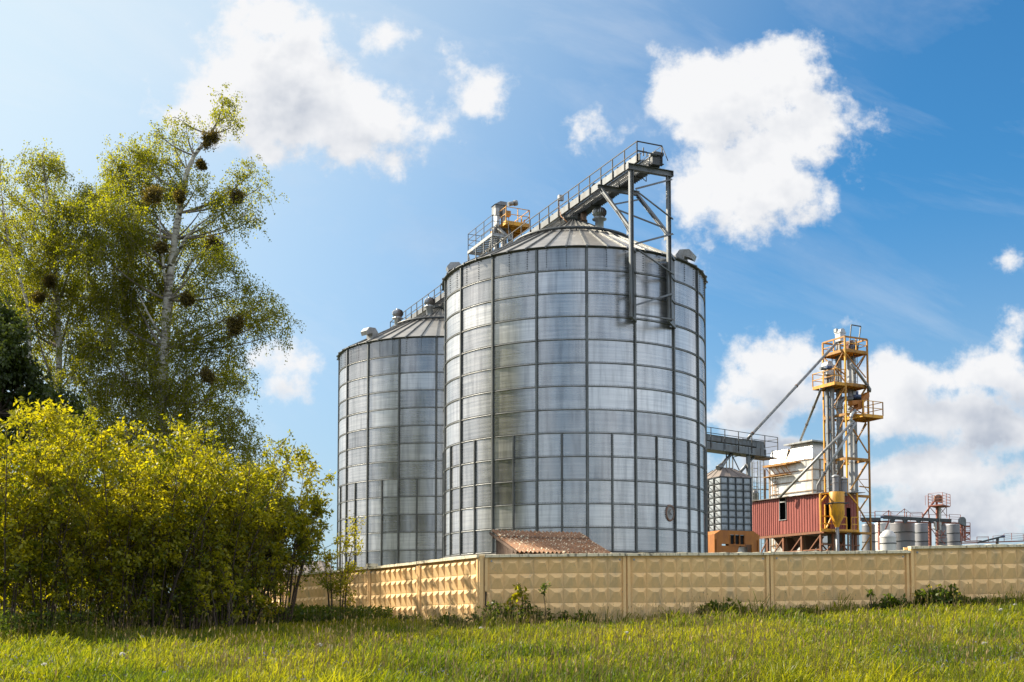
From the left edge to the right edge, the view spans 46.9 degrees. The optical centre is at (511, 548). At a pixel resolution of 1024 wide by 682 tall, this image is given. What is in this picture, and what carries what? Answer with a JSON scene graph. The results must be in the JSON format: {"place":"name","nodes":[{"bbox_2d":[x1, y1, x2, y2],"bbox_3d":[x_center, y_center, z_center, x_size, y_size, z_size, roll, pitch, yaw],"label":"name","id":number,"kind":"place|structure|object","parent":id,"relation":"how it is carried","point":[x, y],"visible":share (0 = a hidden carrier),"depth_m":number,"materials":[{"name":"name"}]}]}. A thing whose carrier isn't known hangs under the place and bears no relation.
{"place":"outdoors","nodes":[
{"label":"outdoors","id":0,"kind":"place"},
{"bbox_2d":[0,582,1023,681],"bbox_3d":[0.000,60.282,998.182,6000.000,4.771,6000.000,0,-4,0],"label":"ground","id":1,"kind":"structure","parent":0,"point":[595,642],"depth_m":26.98,"materials":[{"name":"green plant"}]},
{"bbox_2d":[0,149,46,486],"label":"birch tree","id":2,"kind":"object","parent":1,"relation":"on","point":[5,241],"visible":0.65,"depth_m":49.67,"materials":[{"name":"green plant"}]},
{"bbox_2d":[0,392,76,633],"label":"shrub","id":3,"kind":"object","parent":1,"relation":"on","point":[26,553],"visible":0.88,"depth_m":28.03,"materials":[{"name":"green plant"}]},
{"bbox_2d":[0,395,91,608],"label":"shrub","id":4,"kind":"object","parent":1,"relation":"on","point":[69,424],"visible":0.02,"depth_m":33.44,"materials":[{"name":"green plant"}]},
{"bbox_2d":[0,290,99,479],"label":"broadleaf tree","id":5,"kind":"object","parent":1,"relation":"on","point":[18,371],"visible":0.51,"depth_m":43.12,"materials":[{"name":"green plant"}]},
{"bbox_2d":[0,402,112,630],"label":"shrub","id":6,"kind":"object","parent":1,"relation":"on","point":[54,577],"visible":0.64,"depth_m":28.82,"materials":[{"name":"green plant"}]},
{"bbox_2d":[0,138,122,430],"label":"birch tree","id":7,"kind":"object","parent":1,"relation":"on","point":[60,374],"visible":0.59,"depth_m":50.39,"materials":[{"name":"green plant"}]},
{"bbox_2d":[28,289,48,304],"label":"mistletoe","id":8,"kind":"object","parent":7,"relation":"attached to","point":[38,297],"visible":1,"depth_m":48.97,"materials":[{"name":"brown plant"}]},
{"bbox_2d":[39,273,59,289],"bbox_3d":[-19.291,-11.191,49.236,0.815,0.851,0.884,2,-4,-35],"label":"mistletoe","id":9,"kind":"object","parent":7,"relation":"attached to","point":[49,280],"visible":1,"depth_m":49.10,"materials":[{"name":"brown plant"}]},
{"bbox_2d":[0,416,136,607],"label":"shrub","id":10,"kind":"object","parent":1,"relation":"on","point":[72,598],"visible":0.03,"depth_m":34.74,"materials":[{"name":"green plant"}]},
{"bbox_2d":[10,422,190,634],"bbox_3d":[-11.118,-0.512,30.059,4.117,5.706,4.989,-3,-4,36],"label":"shrub","id":11,"kind":"object","parent":1,"relation":"on","point":[117,494],"visible":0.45,"depth_m":29.54,"materials":[{"name":"green plant"}]},
{"bbox_2d":[16,421,207,604],"bbox_3d":[-12.065,-0.766,34.959,5.459,6.423,5.367,0,-4,0],"label":"shrub","id":12,"kind":"object","parent":1,"relation":"on","point":[111,453],"visible":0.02,"depth_m":34.57,"materials":[{"name":"green plant"}]},
{"bbox_2d":[15,399,209,633],"bbox_3d":[-10.260,-0.718,30.079,4.765,6.116,4.978,0,-4,0],"label":"shrub","id":13,"kind":"object","parent":1,"relation":"on","point":[130,479],"visible":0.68,"depth_m":29.67,"materials":[{"name":"green plant"}]},
{"bbox_2d":[7,409,239,630],"bbox_3d":[-9.897,-0.554,30.926,5.720,5.863,4.146,0,-4,0],"label":"shrub","id":14,"kind":"object","parent":1,"relation":"on","point":[160,605],"visible":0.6,"depth_m":30.28,"materials":[{"name":"green plant"}]},
{"bbox_2d":[95,439,190,603],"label":"shrub","id":15,"kind":"object","parent":1,"relation":"on","point":[149,446],"visible":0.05,"depth_m":36.74,"materials":[{"name":"green plant"}]},
{"bbox_2d":[46,84,305,495],"bbox_3d":[-14.847,-8.020,49.838,9.877,23.316,8.943,-3,-5,44],"label":"birch tree","id":16,"kind":"object","parent":1,"relation":"on","point":[158,395],"visible":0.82,"depth_m":49.77,"materials":[{"name":"green plant"}]},
{"bbox_2d":[139,182,168,205],"bbox_3d":[-14.555,-14.361,47.913,1.188,1.202,1.086,0,-4,0],"label":"mistletoe","id":17,"kind":"object","parent":16,"relation":"attached to","point":[154,195],"visible":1,"depth_m":47.72,"materials":[{"name":"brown plant"}]},
{"bbox_2d":[151,239,170,257],"bbox_3d":[-14.273,-12.187,47.915,0.932,0.844,0.742,-2,-4,32],"label":"bird nest","id":18,"kind":"object","parent":16,"relation":"attached to","point":[160,247],"visible":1,"depth_m":47.78,"materials":[{"name":"plant"}]},
{"bbox_2d":[171,184,186,206],"bbox_3d":[-13.764,-14.602,48.905,0.609,0.882,0.719,3,-5,-44],"label":"mistletoe","id":19,"kind":"object","parent":16,"relation":"attached to","point":[179,197],"visible":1,"depth_m":48.80,"materials":[{"name":"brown plant"}]},
{"bbox_2d":[178,289,198,309],"bbox_3d":[-13.163,-10.069,47.762,0.702,0.925,0.845,-3,-5,43],"label":"mistletoe","id":20,"kind":"object","parent":16,"relation":"attached to","point":[187,299],"visible":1,"depth_m":47.66,"materials":[{"name":"brown plant"}]},
{"bbox_2d":[193,155,208,173],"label":"mistletoe","id":21,"kind":"object","parent":16,"relation":"attached to","point":[200,164],"visible":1,"depth_m":49.87,"materials":[{"name":"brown plant"}]},
{"bbox_2d":[195,364,218,388],"bbox_3d":[-12.289,-6.850,47.582,0.918,1.166,0.935,0,-4,0],"label":"bird nest","id":22,"kind":"object","parent":16,"relation":"attached to","point":[207,376],"visible":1,"depth_m":47.45,"materials":[{"name":"plant"}]},
{"bbox_2d":[196,127,225,152],"bbox_3d":[-12.717,-17.241,49.844,1.273,1.192,1.018,0,-4,0],"label":"mistletoe","id":23,"kind":"object","parent":16,"relation":"attached to","point":[210,138],"visible":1,"depth_m":49.72,"materials":[{"name":"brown plant"}]},
{"bbox_2d":[202,231,228,253],"bbox_3d":[-12.270,-12.610,48.749,1.167,0.907,1.202,0,-4,0],"label":"mistletoe","id":24,"kind":"object","parent":16,"relation":"attached to","point":[211,242],"visible":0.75,"depth_m":48.62,"materials":[{"name":"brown plant"}]},
{"bbox_2d":[216,312,251,339],"bbox_3d":[-11.292,-9.074,48.158,1.082,1.145,1.344,-3,-4,36],"label":"mistletoe","id":25,"kind":"object","parent":16,"relation":"attached to","point":[234,325],"visible":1,"depth_m":48.03,"materials":[{"name":"brown plant"}]},
{"bbox_2d":[225,185,245,209],"bbox_3d":[-11.618,-14.727,49.441,0.951,0.977,1.104,0,-4,0],"label":"mistletoe","id":26,"kind":"object","parent":16,"relation":"attached to","point":[236,193],"visible":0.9,"depth_m":49.33,"materials":[{"name":"green plant"}]},
{"bbox_2d":[107,443,276,632],"bbox_3d":[-8.751,-0.333,31.817,3.867,5.465,4.135,-1,-4,10],"label":"shrub","id":27,"kind":"object","parent":1,"relation":"on","point":[193,607],"visible":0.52,"depth_m":30.98,"materials":[{"name":"green plant"}]},
{"bbox_2d":[100,435,288,602],"bbox_3d":[-10.198,-0.588,37.550,5.807,6.334,4.549,0,-4,0],"label":"shrub","id":28,"kind":"object","parent":1,"relation":"on","point":[272,441],"visible":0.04,"depth_m":38.26,"materials":[{"name":"green plant"}]},
{"bbox_2d":[0,602,393,641],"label":"undergrowth","id":29,"kind":"object","parent":1,"relation":"on","point":[299,609],"visible":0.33,"depth_m":31.29,"materials":[{"name":"green plant"}]},
{"bbox_2d":[196,568,242,629],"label":"shrub","id":30,"kind":"object","parent":1,"relation":"on","point":[208,573],"visible":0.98,"depth_m":30.19,"materials":[{"name":"green plant"}]},
{"bbox_2d":[141,412,309,630],"bbox_3d":[-7.834,-0.571,31.859,3.571,5.799,4.625,-1,-4,23],"label":"shrub","id":31,"kind":"object","parent":1,"relation":"on","point":[234,550],"visible":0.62,"depth_m":31.95,"materials":[{"name":"green plant"}]},
{"bbox_2d":[176,445,288,603],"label":"shrub","id":32,"kind":"object","parent":1,"relation":"on","point":[226,488],"visible":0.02,"depth_m":37.45,"materials":[{"name":"green plant"}]},
{"bbox_2d":[213,564,265,627],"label":"shrub","id":33,"kind":"object","parent":1,"relation":"on","point":[227,574],"visible":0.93,"depth_m":30.89,"materials":[{"name":"green plant"}]},
{"bbox_2d":[202,442,333,625],"bbox_3d":[-7.350,-0.325,33.303,3.066,5.364,3.710,-3,-4,38],"label":"shrub","id":34,"kind":"object","parent":1,"relation":"on","point":[279,550],"visible":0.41,"depth_m":32.97,"materials":[{"name":"green plant"}]},
{"bbox_2d":[254,584,291,623],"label":"shrub","id":35,"kind":"object","parent":1,"relation":"on","point":[282,590],"visible":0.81,"depth_m":32.87,"materials":[{"name":"green plant"}]},
{"bbox_2d":[245,560,331,601],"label":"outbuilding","id":36,"kind":"structure","parent":1,"relation":"on","point":[321,564],"depth_m":54.93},
{"bbox_2d":[241,429,337,623],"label":"shrub","id":37,"kind":"object","parent":1,"relation":"on","point":[304,539],"visible":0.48,"depth_m":34.44,"materials":[{"name":"green plant"}]},
{"bbox_2d":[293,610,340,626],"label":"weed clump","id":38,"kind":"object","parent":1,"relation":"on","point":[308,618],"visible":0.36,"depth_m":34.79,"materials":[{"name":"green plant"}]},
{"bbox_2d":[313,510,365,619],"bbox_3d":[-5.368,0.670,36.079,1.934,3.618,1.607,0,-4,0],"label":"sapling","id":39,"kind":"object","parent":1,"relation":"on","point":[349,568],"visible":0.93,"depth_m":36.00,"materials":[{"name":"green plant"}]},
{"bbox_2d":[325,612,375,622],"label":"weed clump","id":40,"kind":"object","parent":1,"relation":"on","point":[342,615],"visible":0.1,"depth_m":35.82,"materials":[{"name":"green plant"}]},
{"bbox_2d":[247,554,484,624],"bbox_3d":[-7.721,2.130,45.318,0.351,2.582,28.220,2,-4,-29],"label":"concrete fence","id":41,"kind":"object","parent":1,"relation":"on","point":[446,583],"visible":0.32,"depth_m":36.92,"materials":[{"name":"concrete"}]},
{"bbox_2d":[359,610,397,619],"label":"weed clump","id":42,"kind":"object","parent":1,"relation":"on","point":[384,616],"visible":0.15,"depth_m":36.23,"materials":[{"name":"green plant"}]},
{"bbox_2d":[336,297,443,569],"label":"grain silo","id":43,"kind":"object","parent":1,"relation":"on","point":[390,425],"visible":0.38,"depth_m":78.95,"materials":[{"name":"metal"}]},
{"bbox_2d":[390,611,425,621],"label":"weed clump","id":44,"kind":"object","parent":1,"relation":"on","point":[404,617],"visible":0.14,"depth_m":34.92,"materials":[{"name":"green plant"}]},
{"bbox_2d":[430,611,468,627],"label":"weed clump","id":45,"kind":"object","parent":1,"relation":"on","point":[454,618],"visible":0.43,"depth_m":32.45,"materials":[{"name":"green plant"}]},
{"bbox_2d":[465,598,529,626],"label":"weed clump","id":46,"kind":"object","parent":1,"relation":"on","point":[496,609],"visible":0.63,"depth_m":32.36,"materials":[{"name":"green plant"}]},
{"bbox_2d":[28,641,990,680],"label":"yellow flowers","id":47,"kind":"object","parent":1,"relation":"on","point":[616,660],"visible":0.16,"depth_m":20.32,"materials":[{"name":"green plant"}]},
{"bbox_2d":[502,583,528,621],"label":"seedling","id":48,"kind":"object","parent":1,"relation":"on","point":[516,595],"visible":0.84,"depth_m":32.57,"materials":[{"name":"green plant"}]},
{"bbox_2d":[513,605,557,624],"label":"weed clump","id":49,"kind":"object","parent":1,"relation":"on","point":[541,614],"visible":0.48,"depth_m":32.41,"materials":[{"name":"green plant"}]},
{"bbox_2d":[521,581,551,623],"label":"seedling","id":50,"kind":"object","parent":1,"relation":"on","point":[543,587],"visible":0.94,"depth_m":32.28,"materials":[{"name":"green plant"}]},
{"bbox_2d":[489,529,611,554],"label":"tool shed","id":51,"kind":"structure","parent":1,"relation":"on","point":[539,542],"depth_m":39.47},
{"bbox_2d":[440,206,707,557],"bbox_3d":[3.498,-8.492,66.644,15.066,21.366,15.073,0,-4,0],"label":"grain silo","id":52,"kind":"object","parent":1,"relation":"on","point":[575,398],"visible":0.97,"depth_m":60.17,"materials":[{"name":"metal"}]},
{"bbox_2d":[467,215,509,260],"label":"grey catwalk","id":53,"kind":"object","parent":52,"relation":"attached to","point":[489,242],"visible":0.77,"depth_m":78.92,"materials":[{"name":"metal"}]},
{"bbox_2d":[487,200,529,252],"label":"bucket elevator","id":54,"kind":"object","parent":52,"relation":"on","point":[499,208],"visible":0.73,"depth_m":80.41,"materials":[{"name":"yellow paint"}]},
{"bbox_2d":[390,141,667,327],"bbox_3d":[-1.001,-8.416,76.264,1.685,22.300,39.641,2,-4,-24],"label":"chain conveyor","id":55,"kind":"object","parent":52,"relation":"on","point":[582,206],"visible":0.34,"depth_m":64.46,"materials":[{"name":"grey metal"}]},
{"bbox_2d":[597,162,675,328],"bbox_3d":[6.774,-15.311,61.081,3.562,7.789,3.477,2,-4,-24],"label":"support frame","id":56,"kind":"object","parent":52,"relation":"attached to","point":[630,192],"visible":1,"depth_m":59.80,"materials":[{"name":"grey metal"}]},
{"bbox_2d":[555,608,595,624],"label":"weed clump","id":57,"kind":"object","parent":1,"relation":"on","point":[566,616],"visible":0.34,"depth_m":32.60,"materials":[{"name":"green plant"}]},
{"bbox_2d":[696,597,752,619],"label":"weed clump","id":58,"kind":"object","parent":1,"relation":"on","point":[711,603],"visible":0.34,"depth_m":32.68,"materials":[{"name":"green plant"}]},
{"bbox_2d":[707,467,759,552],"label":"hopper bin","id":59,"kind":"object","parent":1,"relation":"on","point":[729,495],"visible":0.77,"depth_m":86.85,"materials":[{"name":"metal"}]},
{"bbox_2d":[707,427,777,475],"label":"side conveyor","id":60,"kind":"object","parent":1,"relation":"on","point":[751,450],"visible":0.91,"depth_m":88.76,"materials":[{"name":"grey metal"}]},
{"bbox_2d":[479,544,1023,623],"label":"concrete fence","id":61,"kind":"object","parent":1,"relation":"on","point":[586,581],"visible":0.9,"depth_m":33.33,"materials":[{"name":"concrete"}]},
{"bbox_2d":[753,478,768,499],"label":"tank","id":62,"kind":"object","parent":1,"relation":"on","point":[755,493],"visible":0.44,"depth_m":128.23,"materials":[{"name":"grey metal"}]},
{"bbox_2d":[751,440,836,551],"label":"grain dryer","id":63,"kind":"object","parent":1,"relation":"on","point":[786,468],"visible":0.29,"depth_m":111.82,"materials":[{"name":"white metal"}]},
{"bbox_2d":[786,604,824,614],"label":"weed clump","id":64,"kind":"object","parent":1,"relation":"on","point":[808,610],"visible":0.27,"depth_m":32.94,"materials":[{"name":"green plant"}]},
{"bbox_2d":[752,492,865,551],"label":"red barn","id":65,"kind":"structure","parent":1,"relation":"on","point":[803,522],"depth_m":97.65,"materials":[{"name":"metal"}]},
{"bbox_2d":[779,499,786,520],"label":"window frame","id":66,"kind":"structure","parent":65,"relation":"in","point":[779,499],"depth_m":99.61,"materials":[{"name":"metal"}]},
{"bbox_2d":[831,474,839,490],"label":"roof flue","id":67,"kind":"object","parent":65,"relation":"on","point":[835,482],"visible":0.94,"depth_m":96.48,"materials":[{"name":"metal"}]},
{"bbox_2d":[816,422,856,492],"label":"grain spout","id":68,"kind":"object","parent":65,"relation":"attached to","point":[834,456],"visible":0.9,"depth_m":96.45,"materials":[{"name":"metal"}]},
{"bbox_2d":[840,477,847,495],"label":"roof flue","id":69,"kind":"object","parent":65,"relation":"on","point":[843,482],"visible":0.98,"depth_m":96.46,"materials":[{"name":"metal"}]},
{"bbox_2d":[826,491,848,550],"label":"cyclone hopper","id":70,"kind":"object","parent":1,"relation":"on","point":[836,503],"visible":0.96,"depth_m":94.17,"materials":[{"name":"yellow paint"}]},
{"bbox_2d":[812,324,883,550],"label":"elevator tower","id":71,"kind":"structure","parent":1,"relation":"on","point":[850,352],"depth_m":98.45,"materials":[{"name":"yellow metal"}]},
{"bbox_2d":[747,341,837,439],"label":"grain spout","id":72,"kind":"object","parent":71,"relation":"attached to","point":[776,407],"visible":0.91,"depth_m":93.96,"materials":[{"name":"metal"}]},
{"bbox_2d":[799,387,822,440],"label":"grain spout","id":73,"kind":"object","parent":71,"relation":"attached to","point":[811,412],"visible":1,"depth_m":104.00,"materials":[{"name":"metal"}]},
{"bbox_2d":[779,420,854,497],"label":"grain spout","id":74,"kind":"object","parent":71,"relation":"attached to","point":[813,461],"visible":1,"depth_m":96.78,"materials":[{"name":"metal"}]},
{"bbox_2d":[849,409,856,421],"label":"grain spout","id":75,"kind":"object","parent":71,"relation":"attached to","point":[852,414],"visible":1,"depth_m":97.05,"materials":[{"name":"metal"}]},
{"bbox_2d":[850,362,870,391],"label":"grain spout","id":76,"kind":"object","parent":71,"relation":"attached to","point":[860,376],"visible":1,"depth_m":98.08,"materials":[{"name":"metal"}]},
{"bbox_2d":[862,522,875,550],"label":"storage tank","id":77,"kind":"object","parent":1,"relation":"on","point":[865,527],"visible":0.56,"depth_m":149.73,"materials":[{"name":"metal"}]},
{"bbox_2d":[865,589,875,609],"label":"stalk plant","id":78,"kind":"object","parent":1,"relation":"on","point":[870,591],"visible":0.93,"depth_m":32.67,"materials":[{"name":"green plant"}]},
{"bbox_2d":[874,520,889,550],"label":"storage tank","id":79,"kind":"object","parent":1,"relation":"on","point":[882,526],"visible":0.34,"depth_m":161.77,"materials":[{"name":"metal"}]},
{"bbox_2d":[879,530,896,550],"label":"storage tank","id":80,"kind":"object","parent":1,"relation":"on","point":[887,540],"visible":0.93,"depth_m":142.54,"materials":[{"name":"metal"}]},
{"bbox_2d":[883,593,894,605],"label":"stalk plant","id":81,"kind":"object","parent":1,"relation":"on","point":[891,596],"visible":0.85,"depth_m":32.61,"materials":[{"name":"green plant"}]},
{"bbox_2d":[865,593,913,611],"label":"weed clump","id":82,"kind":"object","parent":1,"relation":"on","point":[884,603],"visible":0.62,"depth_m":32.86,"materials":[{"name":"green plant"}]},
{"bbox_2d":[889,520,914,549],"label":"storage tank","id":83,"kind":"object","parent":1,"relation":"on","point":[904,533],"visible":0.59,"depth_m":151.03,"materials":[{"name":"metal"}]},
{"bbox_2d":[860,508,960,549],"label":"old gantry","id":84,"kind":"object","parent":1,"relation":"on","point":[904,519],"visible":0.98,"depth_m":147.34,"materials":[{"name":"metal"}]},
{"bbox_2d":[922,492,950,545],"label":"red elevator","id":85,"kind":"object","parent":84,"relation":"attached to","point":[939,498],"visible":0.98,"depth_m":147.36,"materials":[{"name":"paint"}]},
{"bbox_2d":[958,517,970,540],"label":"elevator","id":86,"kind":"object","parent":84,"relation":"attached to","point":[962,523],"visible":1,"depth_m":147.31,"materials":[{"name":"red paint"}]},
{"bbox_2d":[961,533,1023,543],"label":"belt conveyor","id":87,"kind":"object","parent":86,"relation":"attached to","point":[997,541],"visible":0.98,"depth_m":147.26,"materials":[{"name":"metal"}]},
{"bbox_2d":[915,521,928,545],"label":"storage tank","id":88,"kind":"object","parent":1,"relation":"on","point":[921,534],"visible":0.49,"depth_m":155.48,"materials":[{"name":"metal"}]},
{"bbox_2d":[918,588,927,606],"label":"stalk plant","id":89,"kind":"object","parent":1,"relation":"on","point":[924,594],"visible":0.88,"depth_m":32.70,"materials":[{"name":"green plant"}]},
{"bbox_2d":[901,583,964,609],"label":"weed clump","id":90,"kind":"object","parent":1,"relation":"on","point":[934,593],"visible":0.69,"depth_m":32.84,"materials":[{"name":"green plant"}]},
{"bbox_2d":[935,523,946,545],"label":"storage tank","id":91,"kind":"object","parent":1,"relation":"on","point":[943,529],"visible":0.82,"depth_m":147.78,"materials":[{"name":"metal"}]},
{"bbox_2d":[946,521,961,544],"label":"storage tank","id":92,"kind":"object","parent":1,"relation":"on","point":[953,534],"visible":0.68,"depth_m":153.53,"materials":[{"name":"metal"}]},
{"bbox_2d":[947,595,983,606],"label":"weed clump","id":93,"kind":"object","parent":1,"relation":"on","point":[973,600],"visible":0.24,"depth_m":32.96,"materials":[{"name":"green plant"}]},
{"bbox_2d":[979,595,1023,605],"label":"weed clump","id":94,"kind":"object","parent":1,"relation":"on","point":[984,598],"visible":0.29,"depth_m":33.22,"materials":[{"name":"green plant"}]},
{"bbox_2d":[0,0,1023,589],"label":"sky","id":95,"kind":"structure","parent":0,"point":[838,164],"materials":[{"name":"blue"}]}
]}

